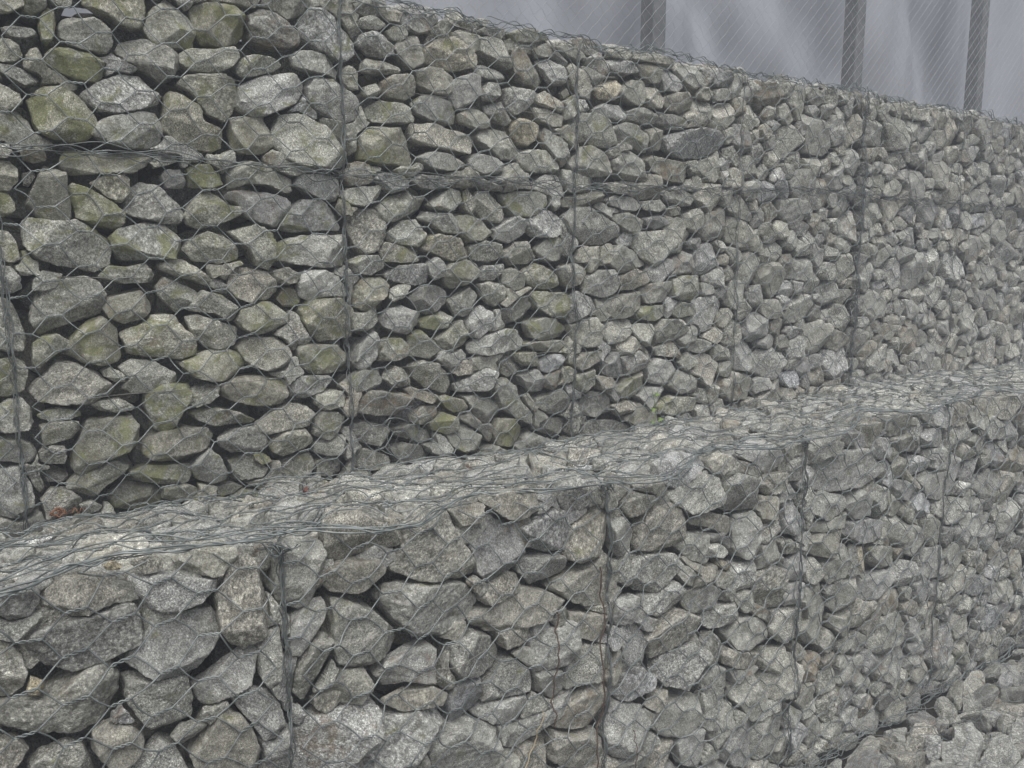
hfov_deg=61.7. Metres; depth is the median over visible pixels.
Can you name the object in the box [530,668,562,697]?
stone
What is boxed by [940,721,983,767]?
stone
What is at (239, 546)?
stone
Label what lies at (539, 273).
stone
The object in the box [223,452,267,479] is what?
stone
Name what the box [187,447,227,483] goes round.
stone
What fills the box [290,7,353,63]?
stone
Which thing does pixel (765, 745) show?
stone
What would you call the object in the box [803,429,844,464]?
stone
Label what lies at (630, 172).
stone
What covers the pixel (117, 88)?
stone
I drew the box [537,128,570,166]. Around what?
stone
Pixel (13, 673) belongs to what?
stone
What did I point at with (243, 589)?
stone
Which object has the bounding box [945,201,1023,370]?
gabion basket
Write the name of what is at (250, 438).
stone
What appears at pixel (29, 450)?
stone
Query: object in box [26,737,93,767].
stone
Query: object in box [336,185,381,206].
stone
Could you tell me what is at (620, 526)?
stone
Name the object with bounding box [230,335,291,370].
stone
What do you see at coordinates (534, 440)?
stone
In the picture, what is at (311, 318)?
stone
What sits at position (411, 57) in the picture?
stone
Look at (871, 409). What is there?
gabion basket
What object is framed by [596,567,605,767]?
dry vine
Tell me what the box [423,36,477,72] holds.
stone
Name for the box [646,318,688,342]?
stone
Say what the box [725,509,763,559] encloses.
stone
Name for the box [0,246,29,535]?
gabion basket
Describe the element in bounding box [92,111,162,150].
stone
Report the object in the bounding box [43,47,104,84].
stone
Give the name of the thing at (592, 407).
stone
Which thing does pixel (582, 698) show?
stone
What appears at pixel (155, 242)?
stone
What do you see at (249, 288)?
stone
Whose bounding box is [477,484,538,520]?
stone
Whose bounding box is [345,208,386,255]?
stone
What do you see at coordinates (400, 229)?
stone
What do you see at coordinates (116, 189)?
stone
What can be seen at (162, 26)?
stone
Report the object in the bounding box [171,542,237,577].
stone
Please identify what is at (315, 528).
gabion basket
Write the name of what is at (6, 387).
stone
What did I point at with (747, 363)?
stone
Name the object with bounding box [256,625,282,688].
stone
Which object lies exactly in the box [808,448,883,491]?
stone
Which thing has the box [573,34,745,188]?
gabion basket
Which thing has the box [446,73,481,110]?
stone
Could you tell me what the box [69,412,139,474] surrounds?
stone
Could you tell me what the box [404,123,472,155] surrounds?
stone
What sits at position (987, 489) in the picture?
stone
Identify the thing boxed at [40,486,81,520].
stone
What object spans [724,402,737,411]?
stone
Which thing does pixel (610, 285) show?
stone
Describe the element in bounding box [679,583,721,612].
stone
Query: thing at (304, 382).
stone
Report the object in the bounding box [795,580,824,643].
stone
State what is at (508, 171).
stone
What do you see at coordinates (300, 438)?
stone
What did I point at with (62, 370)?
stone
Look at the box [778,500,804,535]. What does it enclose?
stone
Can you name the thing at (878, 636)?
stone
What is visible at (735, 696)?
stone
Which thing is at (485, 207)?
stone
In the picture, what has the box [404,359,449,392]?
stone
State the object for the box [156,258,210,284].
stone
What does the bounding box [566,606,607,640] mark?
stone
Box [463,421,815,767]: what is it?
gabion basket
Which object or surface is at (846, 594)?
stone
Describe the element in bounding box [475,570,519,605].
stone
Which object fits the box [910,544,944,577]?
stone
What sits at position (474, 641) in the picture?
stone
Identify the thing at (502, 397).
stone
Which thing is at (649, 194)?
stone
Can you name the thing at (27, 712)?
stone
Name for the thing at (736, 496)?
stone
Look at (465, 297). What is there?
stone
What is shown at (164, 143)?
stone
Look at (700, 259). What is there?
stone
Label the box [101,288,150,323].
stone
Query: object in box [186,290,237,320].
stone
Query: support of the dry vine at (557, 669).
in the gabion basket at (315, 528)
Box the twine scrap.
[49,507,85,517]
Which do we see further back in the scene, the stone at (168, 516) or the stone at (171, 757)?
the stone at (168, 516)
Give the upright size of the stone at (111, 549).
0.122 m
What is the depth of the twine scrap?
2.43 m
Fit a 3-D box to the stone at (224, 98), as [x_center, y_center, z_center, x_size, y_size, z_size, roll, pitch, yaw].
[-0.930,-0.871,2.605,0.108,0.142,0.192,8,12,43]
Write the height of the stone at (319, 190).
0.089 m
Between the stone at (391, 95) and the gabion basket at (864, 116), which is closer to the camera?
the stone at (391, 95)
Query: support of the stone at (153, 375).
on the stone at (156, 408)
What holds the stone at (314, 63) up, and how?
on the stone at (317, 90)
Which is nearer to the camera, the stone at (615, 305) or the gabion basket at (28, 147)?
the gabion basket at (28, 147)
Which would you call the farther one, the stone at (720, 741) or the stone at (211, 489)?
the stone at (720, 741)
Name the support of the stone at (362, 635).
on the stone at (357, 680)
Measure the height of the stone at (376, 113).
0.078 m
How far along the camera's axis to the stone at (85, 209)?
2.43 m
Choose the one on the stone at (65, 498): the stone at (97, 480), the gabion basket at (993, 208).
the stone at (97, 480)
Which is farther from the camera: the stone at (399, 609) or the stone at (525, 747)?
the stone at (525, 747)
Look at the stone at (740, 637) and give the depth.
3.09 m
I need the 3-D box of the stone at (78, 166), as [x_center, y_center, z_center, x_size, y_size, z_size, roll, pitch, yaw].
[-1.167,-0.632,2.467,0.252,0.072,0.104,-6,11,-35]
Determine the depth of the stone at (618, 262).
3.62 m
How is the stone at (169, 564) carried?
in the gabion basket at (86, 562)
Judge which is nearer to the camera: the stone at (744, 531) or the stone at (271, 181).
the stone at (271, 181)
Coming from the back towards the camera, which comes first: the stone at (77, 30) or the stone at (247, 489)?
the stone at (247, 489)
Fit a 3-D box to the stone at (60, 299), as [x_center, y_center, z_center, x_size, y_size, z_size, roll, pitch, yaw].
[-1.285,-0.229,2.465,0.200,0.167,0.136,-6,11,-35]
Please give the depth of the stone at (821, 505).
3.29 m
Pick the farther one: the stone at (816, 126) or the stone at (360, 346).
the stone at (816, 126)
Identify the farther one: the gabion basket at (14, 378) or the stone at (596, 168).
the stone at (596, 168)
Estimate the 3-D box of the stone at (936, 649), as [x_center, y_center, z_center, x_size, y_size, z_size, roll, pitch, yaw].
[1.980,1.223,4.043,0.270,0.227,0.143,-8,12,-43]
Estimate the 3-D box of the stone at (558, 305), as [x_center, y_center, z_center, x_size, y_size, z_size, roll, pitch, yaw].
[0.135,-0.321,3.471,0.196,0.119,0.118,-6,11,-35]
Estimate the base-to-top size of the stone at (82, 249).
0.153 m
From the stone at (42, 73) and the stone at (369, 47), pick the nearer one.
the stone at (42, 73)
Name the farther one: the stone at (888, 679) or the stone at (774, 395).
the stone at (774, 395)
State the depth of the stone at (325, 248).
2.82 m
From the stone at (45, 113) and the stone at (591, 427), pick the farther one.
the stone at (591, 427)
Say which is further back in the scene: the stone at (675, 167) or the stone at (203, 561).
the stone at (675, 167)
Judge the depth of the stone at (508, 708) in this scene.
2.44 m
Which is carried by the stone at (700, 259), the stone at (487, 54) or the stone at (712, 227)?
the stone at (712, 227)
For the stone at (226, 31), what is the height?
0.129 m
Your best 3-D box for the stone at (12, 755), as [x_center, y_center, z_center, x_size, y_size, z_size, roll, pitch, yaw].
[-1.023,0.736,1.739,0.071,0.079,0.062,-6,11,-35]
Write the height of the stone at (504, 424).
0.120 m
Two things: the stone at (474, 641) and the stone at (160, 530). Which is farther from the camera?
the stone at (474, 641)
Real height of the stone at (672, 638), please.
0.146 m
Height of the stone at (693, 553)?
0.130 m
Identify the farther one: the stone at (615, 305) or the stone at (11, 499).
the stone at (615, 305)
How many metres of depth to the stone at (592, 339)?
3.56 m
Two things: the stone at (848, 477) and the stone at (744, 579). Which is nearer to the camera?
the stone at (744, 579)
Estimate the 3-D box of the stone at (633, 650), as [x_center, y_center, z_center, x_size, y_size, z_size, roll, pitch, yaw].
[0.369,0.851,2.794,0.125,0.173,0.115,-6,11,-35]
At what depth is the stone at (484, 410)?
3.31 m
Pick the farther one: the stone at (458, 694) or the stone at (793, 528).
the stone at (793, 528)
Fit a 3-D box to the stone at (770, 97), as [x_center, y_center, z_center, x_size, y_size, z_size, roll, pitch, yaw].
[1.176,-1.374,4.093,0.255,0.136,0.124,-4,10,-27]
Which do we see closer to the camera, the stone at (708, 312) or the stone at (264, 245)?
the stone at (264, 245)
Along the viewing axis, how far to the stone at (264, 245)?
2.71 m
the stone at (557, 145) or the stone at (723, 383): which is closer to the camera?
the stone at (557, 145)
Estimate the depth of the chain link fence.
6.03 m
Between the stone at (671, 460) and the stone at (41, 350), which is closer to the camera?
the stone at (41, 350)
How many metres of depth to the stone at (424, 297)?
3.11 m
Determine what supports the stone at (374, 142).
in the gabion basket at (405, 2)
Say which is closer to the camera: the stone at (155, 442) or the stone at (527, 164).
the stone at (155, 442)
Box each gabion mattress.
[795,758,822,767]
[808,683,1023,767]
[935,638,1023,716]
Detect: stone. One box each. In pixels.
[0,112,52,153]
[0,297,25,351]
[0,354,27,396]
[0,395,33,433]
[0,433,36,462]
[0,461,34,518]
[0,503,48,537]
[0,582,40,619]
[0,610,43,641]
[0,640,27,695]
[0,658,119,732]
[0,731,28,767]
[20,47,76,91]
[20,217,111,271]
[24,166,70,219]
[25,85,97,142]
[25,601,142,671]
[26,356,114,405]
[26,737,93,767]
[28,276,106,334]
[31,333,69,367]
[35,531,107,554]
[38,420,79,445]
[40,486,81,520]
[40,571,126,615]
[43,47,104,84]
[56,17,112,56]
[56,539,85,549]
[58,151,151,175]
[62,316,120,365]
[66,459,128,496]
[68,183,125,230]
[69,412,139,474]
[74,533,148,579]
[77,74,160,115]
[81,0,144,33]
[89,174,130,202]
[90,718,144,767]
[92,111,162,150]
[97,263,153,283]
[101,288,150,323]
[105,479,162,508]
[106,223,180,261]
[114,39,179,86]
[117,359,176,392]
[117,600,219,680]
[118,670,192,729]
[119,313,196,359]
[121,182,183,223]
[127,570,216,612]
[128,462,191,483]
[129,731,187,767]
[138,0,195,50]
[140,423,212,460]
[141,382,192,430]
[141,526,180,543]
[149,136,202,168]
[153,277,196,311]
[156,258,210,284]
[156,536,226,570]
[160,91,221,152]
[160,513,198,531]
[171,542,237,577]
[174,73,236,122]
[175,347,244,381]
[178,46,239,73]
[180,231,237,263]
[182,191,241,228]
[184,314,237,349]
[185,164,222,189]
[186,2,245,48]
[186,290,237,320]
[186,404,253,425]
[186,700,260,767]
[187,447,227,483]
[187,482,224,501]
[190,644,257,703]
[209,552,268,648]
[214,527,272,550]
[216,423,267,452]
[219,373,288,405]
[220,161,291,193]
[220,267,276,302]
[222,190,291,227]
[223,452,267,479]
[225,224,276,269]
[225,483,258,498]
[226,116,272,155]
[229,685,284,740]
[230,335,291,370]
[233,301,287,334]
[234,73,302,117]
[235,54,280,78]
[241,9,300,52]
[253,402,314,433]
[256,0,310,20]
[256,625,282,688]
[256,717,293,767]
[264,532,326,607]
[267,427,312,455]
[267,651,296,710]
[268,113,346,169]
[273,309,310,349]
[275,234,347,267]
[276,199,339,232]
[277,449,314,480]
[283,596,326,656]
[287,373,331,397]
[288,50,336,79]
[289,697,384,767]
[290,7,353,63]
[290,630,334,698]
[291,174,339,202]
[291,341,345,373]
[294,297,353,341]
[295,269,345,299]
[300,78,358,123]
[308,410,344,440]
[308,689,340,712]
[317,0,358,37]
[318,106,369,156]
[319,503,402,559]
[319,589,394,666]
[323,555,386,593]
[329,664,375,704]
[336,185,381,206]
[337,161,380,187]
[343,419,389,446]
[344,447,389,470]
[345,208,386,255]
[346,330,379,369]
[351,276,389,311]
[352,31,394,58]
[354,126,410,167]
[358,389,413,415]
[359,503,384,522]
[361,706,442,767]
[363,101,413,125]
[367,638,436,684]
[368,578,475,636]
[372,191,423,222]
[376,263,427,285]
[376,304,419,334]
[376,335,408,361]
[377,74,415,102]
[380,683,447,711]
[385,219,426,247]
[386,504,476,582]
[389,35,424,72]
[400,283,445,314]
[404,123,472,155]
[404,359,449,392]
[409,95,454,125]
[411,66,452,96]
[415,151,464,172]
[417,234,467,261]
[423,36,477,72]
[427,710,503,767]
[431,319,468,351]
[434,259,479,288]
[436,625,496,680]
[437,676,481,721]
[442,423,481,452]
[445,286,476,317]
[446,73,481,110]
[453,213,491,242]
[456,393,499,422]
[463,441,508,459]
[465,328,522,355]
[465,584,564,630]
[466,514,525,582]
[468,693,526,724]
[470,129,517,160]
[472,191,503,222]
[475,36,512,69]
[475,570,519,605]
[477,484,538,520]
[480,647,530,701]
[488,377,532,423]
[489,417,520,446]
[491,163,530,192]
[496,86,536,115]
[496,191,546,216]
[504,48,540,89]
[505,687,572,746]
[510,549,566,583]
[510,733,545,767]
[511,149,558,175]
[511,429,546,450]
[520,263,558,289]
[520,316,564,340]
[521,507,570,551]
[522,210,561,237]
[523,620,581,669]
[524,291,571,318]
[527,174,564,210]
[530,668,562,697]
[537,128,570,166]
[538,549,617,606]
[540,725,602,767]
[545,471,601,511]
[550,682,610,728]
[555,512,606,563]
[559,206,619,246]
[560,639,606,688]
[562,112,617,148]
[564,145,611,177]
[564,316,605,347]
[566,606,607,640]
[574,418,628,436]
[577,390,610,416]
[578,269,619,297]
[594,699,650,758]
[603,244,643,273]
[604,516,632,556]
[605,291,640,318]
[605,666,656,701]
[607,621,645,674]
[609,151,647,182]
[612,122,648,153]
[615,174,662,201]
[616,399,656,431]
[618,491,656,517]
[627,502,686,551]
[628,230,678,265]
[629,549,683,592]
[635,579,686,616]
[638,155,686,184]
[641,606,700,657]
[644,688,701,737]
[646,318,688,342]
[646,633,712,690]
[650,450,703,488]
[660,127,724,160]
[667,472,726,514]
[668,726,705,766]
[671,528,709,563]
[677,295,719,331]
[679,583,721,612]
[681,242,718,274]
[684,511,729,534]
[688,183,721,212]
[690,662,725,710]
[692,207,724,241]
[694,600,738,628]
[704,700,735,750]
[713,371,751,400]
[714,216,756,250]
[714,613,767,650]
[718,473,760,510]
[719,720,749,767]
[721,554,755,590]
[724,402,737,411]
[724,674,767,721]
[725,339,755,370]
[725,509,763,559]
[732,251,759,289]
[733,439,783,473]
[743,80,783,110]
[745,347,786,379]
[746,565,788,607]
[748,379,779,403]
[749,707,781,759]
[751,539,783,568]
[754,651,804,699]
[764,604,800,643]
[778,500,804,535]
[787,529,841,557]
[791,114,830,156]
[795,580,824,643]
[798,319,834,354]
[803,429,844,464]
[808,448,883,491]
[812,490,847,520]
[814,543,851,583]
[823,577,856,611]
[841,517,883,543]
[856,568,893,599]
[864,611,904,653]
[868,646,903,688]
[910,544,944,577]
[913,469,949,499]
[919,621,953,669]
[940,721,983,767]
[940,728,952,740]
[969,468,1002,510]
[990,497,1020,537]
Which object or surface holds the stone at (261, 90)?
on the stone at (240, 133)
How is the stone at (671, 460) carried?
on the stone at (693, 502)
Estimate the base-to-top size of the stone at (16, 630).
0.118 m
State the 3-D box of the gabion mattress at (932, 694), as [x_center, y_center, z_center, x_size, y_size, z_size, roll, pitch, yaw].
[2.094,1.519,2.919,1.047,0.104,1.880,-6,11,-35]
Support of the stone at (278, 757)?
in the gabion basket at (86, 562)
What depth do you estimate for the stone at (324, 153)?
2.76 m
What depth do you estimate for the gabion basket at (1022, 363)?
5.67 m
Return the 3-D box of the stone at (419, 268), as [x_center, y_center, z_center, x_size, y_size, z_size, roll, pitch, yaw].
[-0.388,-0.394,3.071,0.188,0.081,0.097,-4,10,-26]
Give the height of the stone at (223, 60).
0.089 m
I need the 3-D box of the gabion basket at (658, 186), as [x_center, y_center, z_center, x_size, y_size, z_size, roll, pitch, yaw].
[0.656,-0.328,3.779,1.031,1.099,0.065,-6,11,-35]
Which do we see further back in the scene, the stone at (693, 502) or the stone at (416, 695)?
the stone at (693, 502)
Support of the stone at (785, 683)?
in the gabion basket at (698, 452)
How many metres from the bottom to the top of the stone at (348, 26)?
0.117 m
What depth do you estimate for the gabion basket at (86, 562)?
1.90 m
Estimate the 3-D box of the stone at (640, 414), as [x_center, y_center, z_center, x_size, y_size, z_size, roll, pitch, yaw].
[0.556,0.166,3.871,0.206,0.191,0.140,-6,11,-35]
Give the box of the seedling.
[651,391,663,423]
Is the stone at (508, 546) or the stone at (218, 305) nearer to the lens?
the stone at (508, 546)
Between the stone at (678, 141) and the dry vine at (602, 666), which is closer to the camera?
the dry vine at (602, 666)
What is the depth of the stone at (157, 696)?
1.87 m
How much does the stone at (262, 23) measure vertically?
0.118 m
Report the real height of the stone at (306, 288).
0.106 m
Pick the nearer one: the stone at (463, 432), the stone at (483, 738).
the stone at (483, 738)
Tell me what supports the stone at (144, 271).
on the stone at (123, 300)
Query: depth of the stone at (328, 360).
2.89 m
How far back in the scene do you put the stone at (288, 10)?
2.68 m
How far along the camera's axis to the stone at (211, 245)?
2.63 m
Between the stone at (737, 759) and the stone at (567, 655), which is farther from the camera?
the stone at (737, 759)
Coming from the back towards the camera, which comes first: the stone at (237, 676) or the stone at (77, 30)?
the stone at (77, 30)
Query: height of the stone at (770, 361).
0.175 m
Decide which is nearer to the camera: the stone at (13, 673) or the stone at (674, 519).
the stone at (13, 673)
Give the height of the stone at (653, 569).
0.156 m
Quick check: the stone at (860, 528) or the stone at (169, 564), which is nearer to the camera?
the stone at (169, 564)
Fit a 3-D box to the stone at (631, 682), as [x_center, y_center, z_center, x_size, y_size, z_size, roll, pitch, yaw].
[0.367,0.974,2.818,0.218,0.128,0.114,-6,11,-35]
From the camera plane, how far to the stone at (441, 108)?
3.02 m
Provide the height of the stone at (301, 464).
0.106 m
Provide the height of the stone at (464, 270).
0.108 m
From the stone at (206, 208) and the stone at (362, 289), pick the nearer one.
the stone at (206, 208)
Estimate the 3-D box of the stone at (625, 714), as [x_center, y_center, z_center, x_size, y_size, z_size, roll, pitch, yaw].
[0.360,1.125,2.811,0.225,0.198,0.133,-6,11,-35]
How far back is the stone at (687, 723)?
2.92 m
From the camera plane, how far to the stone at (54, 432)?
2.44 m
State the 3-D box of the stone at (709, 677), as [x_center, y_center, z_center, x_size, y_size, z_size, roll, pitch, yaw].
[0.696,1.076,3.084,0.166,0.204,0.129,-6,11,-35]
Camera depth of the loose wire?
3.06 m
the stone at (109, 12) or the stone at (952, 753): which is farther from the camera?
the stone at (952, 753)
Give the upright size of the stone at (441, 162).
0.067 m
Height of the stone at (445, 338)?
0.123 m
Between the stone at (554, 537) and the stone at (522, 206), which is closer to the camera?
the stone at (554, 537)
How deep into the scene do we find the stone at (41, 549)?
2.16 m
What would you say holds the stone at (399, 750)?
in the gabion basket at (315, 528)
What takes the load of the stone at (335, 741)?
in the gabion basket at (315, 528)
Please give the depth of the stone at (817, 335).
4.50 m
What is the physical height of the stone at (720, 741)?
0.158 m
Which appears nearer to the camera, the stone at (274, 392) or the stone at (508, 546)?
the stone at (508, 546)
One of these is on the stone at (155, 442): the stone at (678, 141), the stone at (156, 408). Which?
the stone at (156, 408)
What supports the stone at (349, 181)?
on the stone at (355, 197)
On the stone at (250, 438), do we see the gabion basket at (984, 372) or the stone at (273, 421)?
the stone at (273, 421)
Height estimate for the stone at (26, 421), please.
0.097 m
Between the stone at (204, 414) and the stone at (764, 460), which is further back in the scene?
the stone at (764, 460)
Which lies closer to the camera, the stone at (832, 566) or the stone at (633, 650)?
the stone at (633, 650)
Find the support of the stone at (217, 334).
on the stone at (220, 367)
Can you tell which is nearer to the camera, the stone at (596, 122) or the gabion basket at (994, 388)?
the stone at (596, 122)
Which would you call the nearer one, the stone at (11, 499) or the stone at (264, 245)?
the stone at (11, 499)
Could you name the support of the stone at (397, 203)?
on the stone at (400, 229)
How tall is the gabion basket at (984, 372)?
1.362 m
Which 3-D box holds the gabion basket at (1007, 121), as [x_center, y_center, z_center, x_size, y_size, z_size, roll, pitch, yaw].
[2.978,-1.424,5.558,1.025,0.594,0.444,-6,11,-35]
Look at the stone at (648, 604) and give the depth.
2.81 m
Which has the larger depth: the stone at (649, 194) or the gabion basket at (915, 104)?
the gabion basket at (915, 104)
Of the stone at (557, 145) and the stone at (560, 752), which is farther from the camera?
the stone at (557, 145)
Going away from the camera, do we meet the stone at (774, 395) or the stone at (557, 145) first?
the stone at (557, 145)
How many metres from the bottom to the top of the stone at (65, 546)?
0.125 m
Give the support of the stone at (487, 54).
in the gabion basket at (405, 2)
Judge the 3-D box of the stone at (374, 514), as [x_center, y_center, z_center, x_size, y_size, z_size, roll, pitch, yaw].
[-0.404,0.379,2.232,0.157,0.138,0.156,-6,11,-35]
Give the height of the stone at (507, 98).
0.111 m
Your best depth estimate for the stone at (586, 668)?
2.63 m
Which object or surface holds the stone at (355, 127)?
in the gabion basket at (405, 2)
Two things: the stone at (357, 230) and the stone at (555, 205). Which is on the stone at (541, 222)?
the stone at (555, 205)
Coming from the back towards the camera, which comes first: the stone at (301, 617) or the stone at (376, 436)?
the stone at (376, 436)
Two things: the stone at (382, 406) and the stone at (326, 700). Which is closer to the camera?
the stone at (326, 700)
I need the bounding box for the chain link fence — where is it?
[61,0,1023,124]
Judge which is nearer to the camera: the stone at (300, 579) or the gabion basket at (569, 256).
the stone at (300, 579)
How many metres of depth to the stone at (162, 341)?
2.57 m
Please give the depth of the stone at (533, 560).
2.49 m
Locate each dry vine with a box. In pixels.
[550,612,559,727]
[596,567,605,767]
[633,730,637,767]
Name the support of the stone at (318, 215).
on the stone at (325, 248)
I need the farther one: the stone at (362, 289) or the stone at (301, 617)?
the stone at (362, 289)
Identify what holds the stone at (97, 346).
on the stone at (62, 370)
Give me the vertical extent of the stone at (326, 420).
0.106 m
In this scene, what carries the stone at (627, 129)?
on the stone at (675, 167)
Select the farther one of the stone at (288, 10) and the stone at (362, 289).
the stone at (362, 289)
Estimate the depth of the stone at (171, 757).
1.90 m
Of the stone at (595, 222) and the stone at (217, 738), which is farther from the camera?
the stone at (595, 222)
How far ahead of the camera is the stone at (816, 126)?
4.29 m
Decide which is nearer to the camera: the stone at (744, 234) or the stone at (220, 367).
the stone at (220, 367)
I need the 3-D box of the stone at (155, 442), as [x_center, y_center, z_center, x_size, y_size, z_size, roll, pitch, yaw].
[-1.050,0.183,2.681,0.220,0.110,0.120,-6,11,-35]
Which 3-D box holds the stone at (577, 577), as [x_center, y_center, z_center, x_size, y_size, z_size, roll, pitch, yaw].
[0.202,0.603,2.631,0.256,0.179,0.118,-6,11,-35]
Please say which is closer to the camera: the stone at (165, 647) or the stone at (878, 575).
the stone at (165, 647)
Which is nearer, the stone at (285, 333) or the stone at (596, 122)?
the stone at (285, 333)
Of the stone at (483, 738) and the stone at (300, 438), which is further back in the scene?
the stone at (300, 438)
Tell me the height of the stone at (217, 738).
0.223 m
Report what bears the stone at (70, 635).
on the stone at (27, 712)
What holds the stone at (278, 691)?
in the gabion basket at (86, 562)
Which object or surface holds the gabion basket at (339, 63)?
on the gabion basket at (28, 147)
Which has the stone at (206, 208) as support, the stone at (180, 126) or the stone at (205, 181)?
the stone at (205, 181)
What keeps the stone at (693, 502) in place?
on the stone at (709, 519)
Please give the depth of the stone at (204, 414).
2.71 m
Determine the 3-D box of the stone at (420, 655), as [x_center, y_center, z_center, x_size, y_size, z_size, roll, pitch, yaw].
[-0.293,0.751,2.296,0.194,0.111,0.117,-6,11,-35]
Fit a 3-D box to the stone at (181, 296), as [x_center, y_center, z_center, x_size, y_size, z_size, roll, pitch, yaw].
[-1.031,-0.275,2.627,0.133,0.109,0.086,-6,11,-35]
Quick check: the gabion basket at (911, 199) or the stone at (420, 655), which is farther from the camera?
the gabion basket at (911, 199)
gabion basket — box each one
[0,0,345,173]
[0,141,354,528]
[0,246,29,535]
[0,498,300,767]
[190,455,615,767]
[339,0,580,187]
[339,169,579,474]
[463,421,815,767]
[571,182,744,436]
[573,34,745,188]
[656,393,957,764]
[731,185,865,407]
[740,68,871,194]
[792,372,1023,686]
[849,191,960,380]
[864,90,968,202]
[905,364,1023,381]
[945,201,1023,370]
[960,109,1023,209]
[988,361,1023,368]
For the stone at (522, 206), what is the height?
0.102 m
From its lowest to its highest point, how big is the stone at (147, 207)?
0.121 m
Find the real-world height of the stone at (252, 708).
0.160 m
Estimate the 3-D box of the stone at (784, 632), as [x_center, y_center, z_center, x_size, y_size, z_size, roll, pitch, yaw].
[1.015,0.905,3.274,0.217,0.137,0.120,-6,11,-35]
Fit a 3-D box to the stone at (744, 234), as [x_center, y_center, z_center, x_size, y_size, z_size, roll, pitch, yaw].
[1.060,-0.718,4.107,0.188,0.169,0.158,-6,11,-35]
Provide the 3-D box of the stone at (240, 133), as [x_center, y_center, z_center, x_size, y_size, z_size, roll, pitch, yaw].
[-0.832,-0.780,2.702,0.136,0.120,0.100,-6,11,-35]
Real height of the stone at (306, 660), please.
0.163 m
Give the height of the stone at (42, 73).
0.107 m
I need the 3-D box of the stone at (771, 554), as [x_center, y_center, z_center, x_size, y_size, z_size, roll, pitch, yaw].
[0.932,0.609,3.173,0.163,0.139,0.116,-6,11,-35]
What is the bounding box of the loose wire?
[378,408,432,457]
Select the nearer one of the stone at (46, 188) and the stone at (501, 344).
the stone at (46, 188)
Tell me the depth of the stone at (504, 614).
2.45 m
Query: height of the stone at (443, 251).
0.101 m
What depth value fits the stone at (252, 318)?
2.74 m
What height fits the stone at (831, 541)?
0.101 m
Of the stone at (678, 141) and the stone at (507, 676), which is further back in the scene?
the stone at (678, 141)
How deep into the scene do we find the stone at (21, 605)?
1.68 m
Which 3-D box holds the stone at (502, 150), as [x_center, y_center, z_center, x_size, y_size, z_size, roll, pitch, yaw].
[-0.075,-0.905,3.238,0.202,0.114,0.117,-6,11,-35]
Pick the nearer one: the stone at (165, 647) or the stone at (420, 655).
the stone at (165, 647)
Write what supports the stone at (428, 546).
on the stone at (399, 609)
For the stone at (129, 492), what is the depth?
2.62 m
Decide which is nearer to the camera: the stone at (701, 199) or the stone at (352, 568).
the stone at (352, 568)
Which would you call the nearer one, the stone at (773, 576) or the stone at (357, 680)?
the stone at (357, 680)
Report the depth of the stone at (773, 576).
3.15 m
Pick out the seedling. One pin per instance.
(654, 409)
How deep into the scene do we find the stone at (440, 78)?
3.00 m
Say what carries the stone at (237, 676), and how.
in the gabion basket at (86, 562)
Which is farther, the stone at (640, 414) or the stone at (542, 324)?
the stone at (640, 414)
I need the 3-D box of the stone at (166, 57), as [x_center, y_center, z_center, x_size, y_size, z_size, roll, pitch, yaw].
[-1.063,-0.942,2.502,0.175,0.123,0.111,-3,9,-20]
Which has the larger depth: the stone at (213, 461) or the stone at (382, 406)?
the stone at (382, 406)
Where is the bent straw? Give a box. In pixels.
[525,711,544,767]
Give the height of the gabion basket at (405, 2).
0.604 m
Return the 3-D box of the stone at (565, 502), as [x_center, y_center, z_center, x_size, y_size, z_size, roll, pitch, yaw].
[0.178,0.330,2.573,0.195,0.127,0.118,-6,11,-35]
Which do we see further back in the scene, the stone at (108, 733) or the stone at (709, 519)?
the stone at (709, 519)
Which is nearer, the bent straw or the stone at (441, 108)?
the bent straw
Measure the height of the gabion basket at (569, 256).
1.088 m
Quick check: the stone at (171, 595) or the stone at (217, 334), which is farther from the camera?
the stone at (217, 334)
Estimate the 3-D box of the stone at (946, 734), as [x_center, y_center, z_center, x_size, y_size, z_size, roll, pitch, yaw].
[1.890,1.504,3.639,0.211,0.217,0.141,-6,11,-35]
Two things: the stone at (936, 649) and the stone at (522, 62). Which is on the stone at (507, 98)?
the stone at (522, 62)
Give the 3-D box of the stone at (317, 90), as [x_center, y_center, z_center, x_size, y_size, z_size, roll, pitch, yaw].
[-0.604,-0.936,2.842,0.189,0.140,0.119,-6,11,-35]
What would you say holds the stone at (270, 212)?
on the stone at (264, 245)
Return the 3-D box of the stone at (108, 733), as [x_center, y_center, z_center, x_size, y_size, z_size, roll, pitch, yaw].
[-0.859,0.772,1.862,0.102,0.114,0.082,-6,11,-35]
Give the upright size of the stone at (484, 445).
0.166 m
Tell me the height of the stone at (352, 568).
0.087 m

